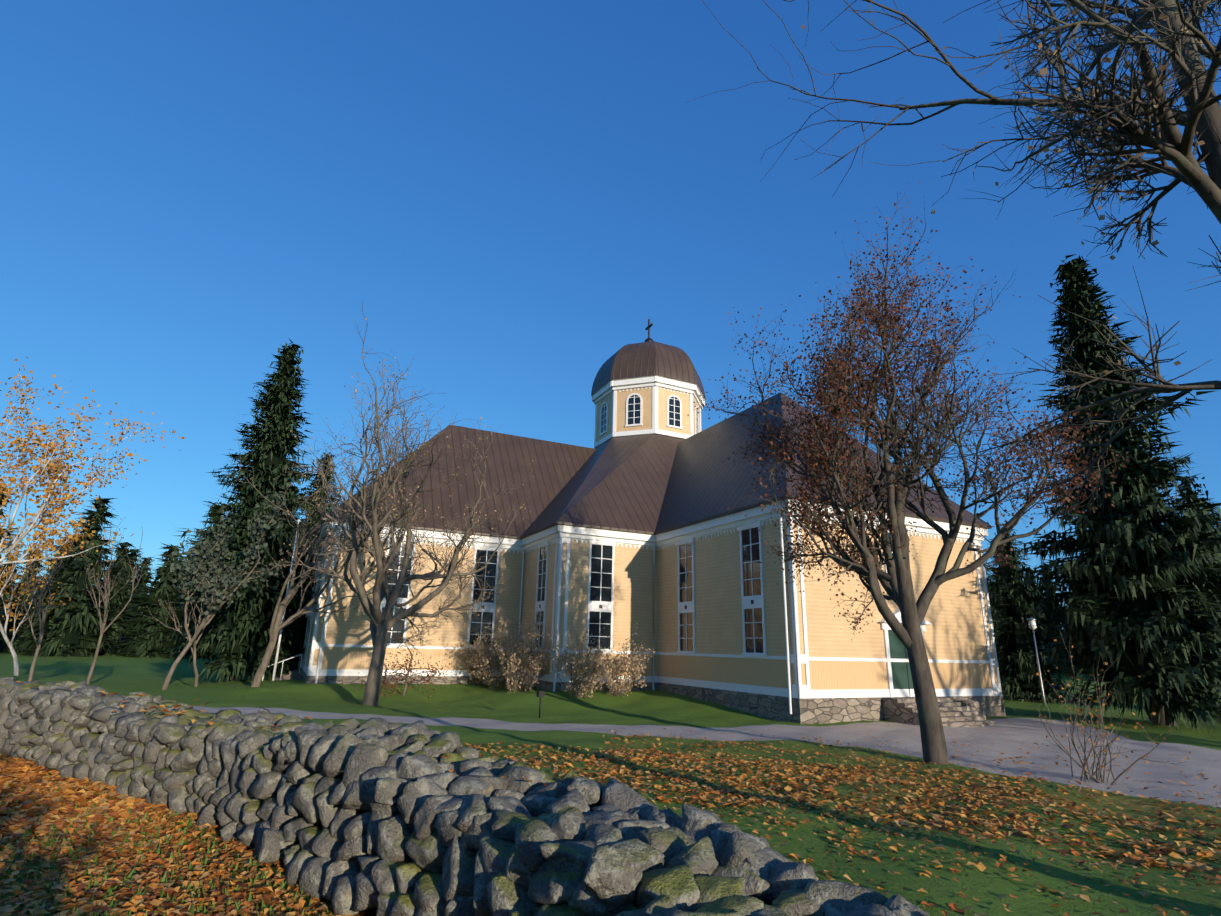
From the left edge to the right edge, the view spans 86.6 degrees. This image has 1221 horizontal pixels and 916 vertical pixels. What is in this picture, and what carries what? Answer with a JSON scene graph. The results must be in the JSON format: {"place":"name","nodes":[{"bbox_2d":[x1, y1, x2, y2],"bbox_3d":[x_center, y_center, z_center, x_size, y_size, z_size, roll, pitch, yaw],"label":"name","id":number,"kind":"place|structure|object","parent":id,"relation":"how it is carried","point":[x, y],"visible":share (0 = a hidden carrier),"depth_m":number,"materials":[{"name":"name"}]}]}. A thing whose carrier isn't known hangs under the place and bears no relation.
{"place":"outdoors","nodes":[
{"label":"outdoors","id":0,"kind":"place"},
{"bbox_2d":[0,652,1220,915],"bbox_3d":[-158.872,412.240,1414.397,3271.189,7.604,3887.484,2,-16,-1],"label":"ground","id":1,"kind":"structure","parent":0,"point":[480,714],"depth_m":14.86,"materials":[{"name":"green plant"}]},
{"bbox_2d":[0,558,19,609],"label":"tree","id":2,"kind":"object","parent":1,"relation":"on","point":[15,569],"visible":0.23,"depth_m":116.97,"materials":[{"name":"green plant"}]},
{"bbox_2d":[0,487,26,640],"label":"tree","id":3,"kind":"object","parent":1,"relation":"on","point":[6,596],"visible":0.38,"depth_m":78.81,"materials":[{"name":"green plant"}]},
{"bbox_2d":[0,550,45,651],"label":"forest spruce","id":4,"kind":"object","parent":1,"relation":"on","point":[3,644],"visible":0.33,"depth_m":89.91,"materials":[{"name":"green plant"}]},
{"bbox_2d":[0,500,75,675],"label":"yellow birch","id":5,"kind":"object","parent":1,"relation":"on","point":[15,557],"visible":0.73,"depth_m":33.93,"materials":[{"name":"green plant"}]},
{"bbox_2d":[5,545,70,654],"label":"forest spruce","id":6,"kind":"object","parent":1,"relation":"on","point":[26,631],"visible":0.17,"depth_m":81.89,"materials":[{"name":"green plant"}]},
{"bbox_2d":[10,523,85,680],"bbox_3d":[-27.663,6.673,31.347,2.089,7.897,3.873,14,-21,-38],"label":"young tree","id":7,"kind":"object","parent":1,"relation":"on","point":[41,626],"visible":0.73,"depth_m":30.90,"materials":[{"name":"brown plant"}]},
{"bbox_2d":[42,534,77,579],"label":"forest spruce","id":8,"kind":"object","parent":1,"relation":"on","point":[56,558],"depth_m":96.43,"materials":[{"name":"green plant"}]},
{"bbox_2d":[10,495,125,656],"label":"forest spruce","id":9,"kind":"object","parent":1,"relation":"on","point":[67,628],"visible":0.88,"depth_m":79.65,"materials":[{"name":"green plant"}]},
{"bbox_2d":[0,357,184,580],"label":"yellow birch","id":10,"kind":"object","parent":1,"relation":"on","point":[55,469],"visible":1,"depth_m":20.96,"materials":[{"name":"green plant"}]},
{"bbox_2d":[86,542,139,655],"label":"forest spruce","id":11,"kind":"object","parent":1,"relation":"on","point":[117,629],"visible":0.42,"depth_m":88.97,"materials":[{"name":"green plant"}]},
{"bbox_2d":[76,517,161,684],"bbox_3d":[-23.813,6.346,30.663,2.857,8.426,3.410,-6,-18,24],"label":"young tree","id":12,"kind":"object","parent":1,"relation":"on","point":[106,600],"visible":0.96,"depth_m":30.63,"materials":[{"name":"brown plant"}]},
{"bbox_2d":[115,549,144,647],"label":"forest spruce","id":13,"kind":"object","parent":1,"relation":"on","point":[133,611],"visible":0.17,"depth_m":123.27,"materials":[{"name":"green plant"}]},
{"bbox_2d":[132,555,154,639],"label":"forest spruce","id":14,"kind":"object","parent":1,"relation":"on","point":[146,576],"visible":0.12,"depth_m":134.63,"materials":[{"name":"green plant"}]},
{"bbox_2d":[110,543,187,657],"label":"forest spruce","id":15,"kind":"object","parent":1,"relation":"on","point":[145,643],"visible":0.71,"depth_m":83.31,"materials":[{"name":"green plant"}]},
{"bbox_2d":[0,778,332,915],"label":"fallen leaves","id":16,"kind":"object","parent":1,"relation":"on","point":[50,884],"depth_m":5.59,"materials":[{"name":"orange plant"}]},
{"bbox_2d":[143,558,232,686],"bbox_3d":[-21.278,8.097,32.846,2.884,6.718,3.153,-4,-17,17],"label":"young tree","id":17,"kind":"object","parent":1,"relation":"on","point":[193,649],"visible":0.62,"depth_m":32.36,"materials":[{"name":"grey plant"}]},
{"bbox_2d":[153,501,225,658],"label":"forest spruce","id":18,"kind":"object","parent":1,"relation":"on","point":[174,640],"visible":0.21,"depth_m":83.96,"materials":[{"name":"green plant"}]},
{"bbox_2d":[161,472,303,689],"bbox_3d":[-18.856,5.873,31.993,5.948,10.644,5.219,2,-16,-1],"label":"bare tree","id":19,"kind":"object","parent":1,"relation":"on","point":[204,565],"visible":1,"depth_m":31.99,"materials":[{"name":"plant"}]},
{"bbox_2d":[150,339,319,682],"bbox_3d":[-21.662,2.763,40.527,10.403,21.959,9.884,2,-16,-1],"label":"spruce","id":20,"kind":"object","parent":1,"relation":"on","point":[235,637],"visible":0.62,"depth_m":38.95,"materials":[{"name":"green plant"}]},
{"bbox_2d":[210,505,296,675],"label":"spruce","id":21,"kind":"object","parent":1,"relation":"on","point":[285,569],"depth_m":51.17,"materials":[{"name":"green plant"}]},
{"bbox_2d":[272,519,299,680],"bbox_3d":[-17.873,7.707,35.703,0.148,8.760,0.148,8,-18,-22],"label":"flag pole","id":22,"kind":"object","parent":1,"relation":"on","point":[277,653],"visible":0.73,"depth_m":35.10,"materials":[{"name":"white metal"}]},
{"bbox_2d":[272,450,341,672],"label":"spruce","id":23,"kind":"object","parent":1,"relation":"on","point":[317,517],"visible":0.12,"depth_m":48.67,"materials":[{"name":"green plant"}]},
{"bbox_2d":[224,434,425,686],"bbox_3d":[-14.370,4.734,32.502,6.325,13.032,9.372,-5,-17,21],"label":"bare tree","id":24,"kind":"object","parent":1,"relation":"on","point":[276,626],"visible":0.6,"depth_m":32.00,"materials":[{"name":"brown plant"}]},
{"bbox_2d":[269,303,535,705],"bbox_3d":[-9.138,2.674,28.512,11.473,15.660,13.973,2,-16,-1],"label":"maple tree","id":25,"kind":"object","parent":1,"relation":"on","point":[382,623],"visible":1,"depth_m":27.74,"materials":[{"name":"brown plant"}]},
{"bbox_2d":[354,624,457,697],"bbox_3d":[-9.611,10.070,31.571,4.594,4.098,4.383,12,-19,-32],"label":"bush","id":26,"kind":"object","parent":1,"relation":"on","point":[408,670],"visible":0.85,"depth_m":31.22,"materials":[{"name":"plant"}]},
{"bbox_2d":[0,677,929,915],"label":"stone wall","id":27,"kind":"structure","parent":1,"relation":"on","point":[388,821],"depth_m":4.97,"materials":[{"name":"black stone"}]},
{"bbox_2d":[455,630,493,685],"bbox_3d":[-7.581,11.238,36.443,2.166,2.983,3.004,-3,-17,15],"label":"bush","id":28,"kind":"object","parent":1,"relation":"on","point":[468,652],"visible":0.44,"depth_m":35.76,"materials":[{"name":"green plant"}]},
{"bbox_2d":[455,617,535,689],"bbox_3d":[-6.075,10.378,34.733,4.680,3.872,3.245,2,-16,-1],"label":"bush","id":29,"kind":"object","parent":1,"relation":"on","point":[489,676],"visible":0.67,"depth_m":34.47,"materials":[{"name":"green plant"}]},
{"bbox_2d":[485,607,553,692],"bbox_3d":[-4.231,9.707,32.708,3.673,4.117,4.333,-2,-17,11],"label":"bush","id":30,"kind":"object","parent":1,"relation":"on","point":[522,657],"visible":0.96,"depth_m":32.23,"materials":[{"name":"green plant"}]},
{"bbox_2d":[536,691,544,717],"bbox_3d":[-2.602,9.121,23.931,0.240,0.950,0.180,13,-20,-34],"label":"ground spotlight","id":31,"kind":"object","parent":1,"relation":"on","point":[540,694],"visible":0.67,"depth_m":23.94,"materials":[{"name":"grey metal"}]},
{"bbox_2d":[549,618,611,698],"bbox_3d":[-1.444,9.541,30.812,3.031,3.728,3.453,2,-16,-1],"label":"bush","id":32,"kind":"object","parent":1,"relation":"on","point":[578,667],"visible":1,"depth_m":30.60,"materials":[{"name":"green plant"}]},
{"bbox_2d":[0,681,1220,915],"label":"fallen leaves","id":33,"kind":"object","parent":1,"relation":"on","point":[54,801],"visible":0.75,"depth_m":7.78,"materials":[{"name":"orange plant"}]},
{"bbox_2d":[588,621,654,697],"bbox_3d":[0.224,10.094,32.619,3.772,3.584,4.260,2,-16,-1],"label":"bush","id":34,"kind":"object","parent":1,"relation":"on","point":[632,671],"visible":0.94,"depth_m":31.52,"materials":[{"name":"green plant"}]},
{"bbox_2d":[262,319,1005,726],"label":"church","id":35,"kind":"structure","parent":1,"relation":"on","point":[632,517],"depth_m":34.35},
{"bbox_2d":[687,182,1130,763],"bbox_3d":[7.733,0.048,18.771,9.847,16.173,9.669,7,-17,-18],"label":"maple tree","id":36,"kind":"object","parent":1,"relation":"on","point":[889,436],"visible":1,"depth_m":18.03,"materials":[{"name":"brown plant"}]},
{"bbox_2d":[686,0,1220,515],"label":"tree","id":37,"kind":"object","parent":1,"relation":"on","point":[1176,32],"visible":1,"depth_m":6.41,"materials":[{"name":"brown plant"}]},
{"bbox_2d":[984,562,1020,689],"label":"spruce","id":38,"kind":"object","parent":1,"relation":"on","point":[992,608],"visible":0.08,"depth_m":50.27,"materials":[{"name":"green plant"}]},
{"bbox_2d":[985,539,1052,672],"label":"forest spruce","id":39,"kind":"object","parent":1,"relation":"on","point":[993,569],"visible":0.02,"depth_m":99.21,"materials":[{"name":"green plant"}]},
{"bbox_2d":[1023,572,1044,654],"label":"forest spruce","id":40,"kind":"object","parent":1,"relation":"on","point":[1029,580],"visible":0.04,"depth_m":114.54,"materials":[{"name":"green plant"}]},
{"bbox_2d":[987,522,1083,703],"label":"spruce","id":41,"kind":"object","parent":1,"relation":"on","point":[1014,641],"visible":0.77,"depth_m":42.08,"materials":[{"name":"green plant"}]},
{"bbox_2d":[1027,618,1045,705],"bbox_3d":[24.978,11.892,37.825,0.520,5.000,0.520,2,-16,-1],"label":"lamp post","id":42,"kind":"object","parent":1,"relation":"on","point":[1032,622],"visible":0.98,"depth_m":37.92,"materials":[{"name":"grey metal"}]},
{"bbox_2d":[1034,563,1077,673],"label":"forest spruce","id":43,"kind":"object","parent":1,"relation":"on","point":[1059,618],"visible":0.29,"depth_m":106.37,"materials":[{"name":"green plant"}]},
{"bbox_2d":[1063,575,1080,642],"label":"forest spruce","id":44,"kind":"object","parent":1,"relation":"on","point":[1070,606],"depth_m":126.96,"materials":[{"name":"green plant"}]},
{"bbox_2d":[994,254,1220,732],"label":"spruce","id":45,"kind":"object","parent":1,"relation":"on","point":[1140,563],"visible":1,"depth_m":28.27,"materials":[{"name":"green plant"}]},
{"bbox_2d":[1034,632,1190,784],"bbox_3d":[10.929,5.598,14.578,2.571,3.236,3.078,2,-16,-1],"label":"path shrub","id":46,"kind":"object","parent":1,"relation":"on","point":[1099,770],"visible":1,"depth_m":14.39,"materials":[{"name":"brown plant"}]},
{"bbox_2d":[1152,440,1220,596],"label":"spruce","id":47,"kind":"object","parent":1,"relation":"on","point":[1174,495],"visible":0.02,"depth_m":39.44,"materials":[{"name":"green plant"}]},
{"bbox_2d":[1168,474,1220,713],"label":"spruce","id":48,"kind":"object","parent":1,"relation":"on","point":[1187,488],"visible":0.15,"depth_m":37.22,"materials":[{"name":"green plant"}]},
{"bbox_2d":[0,0,1220,605],"label":"sky","id":49,"kind":"structure","parent":0,"point":[508,193],"materials":[{"name":"blue"}]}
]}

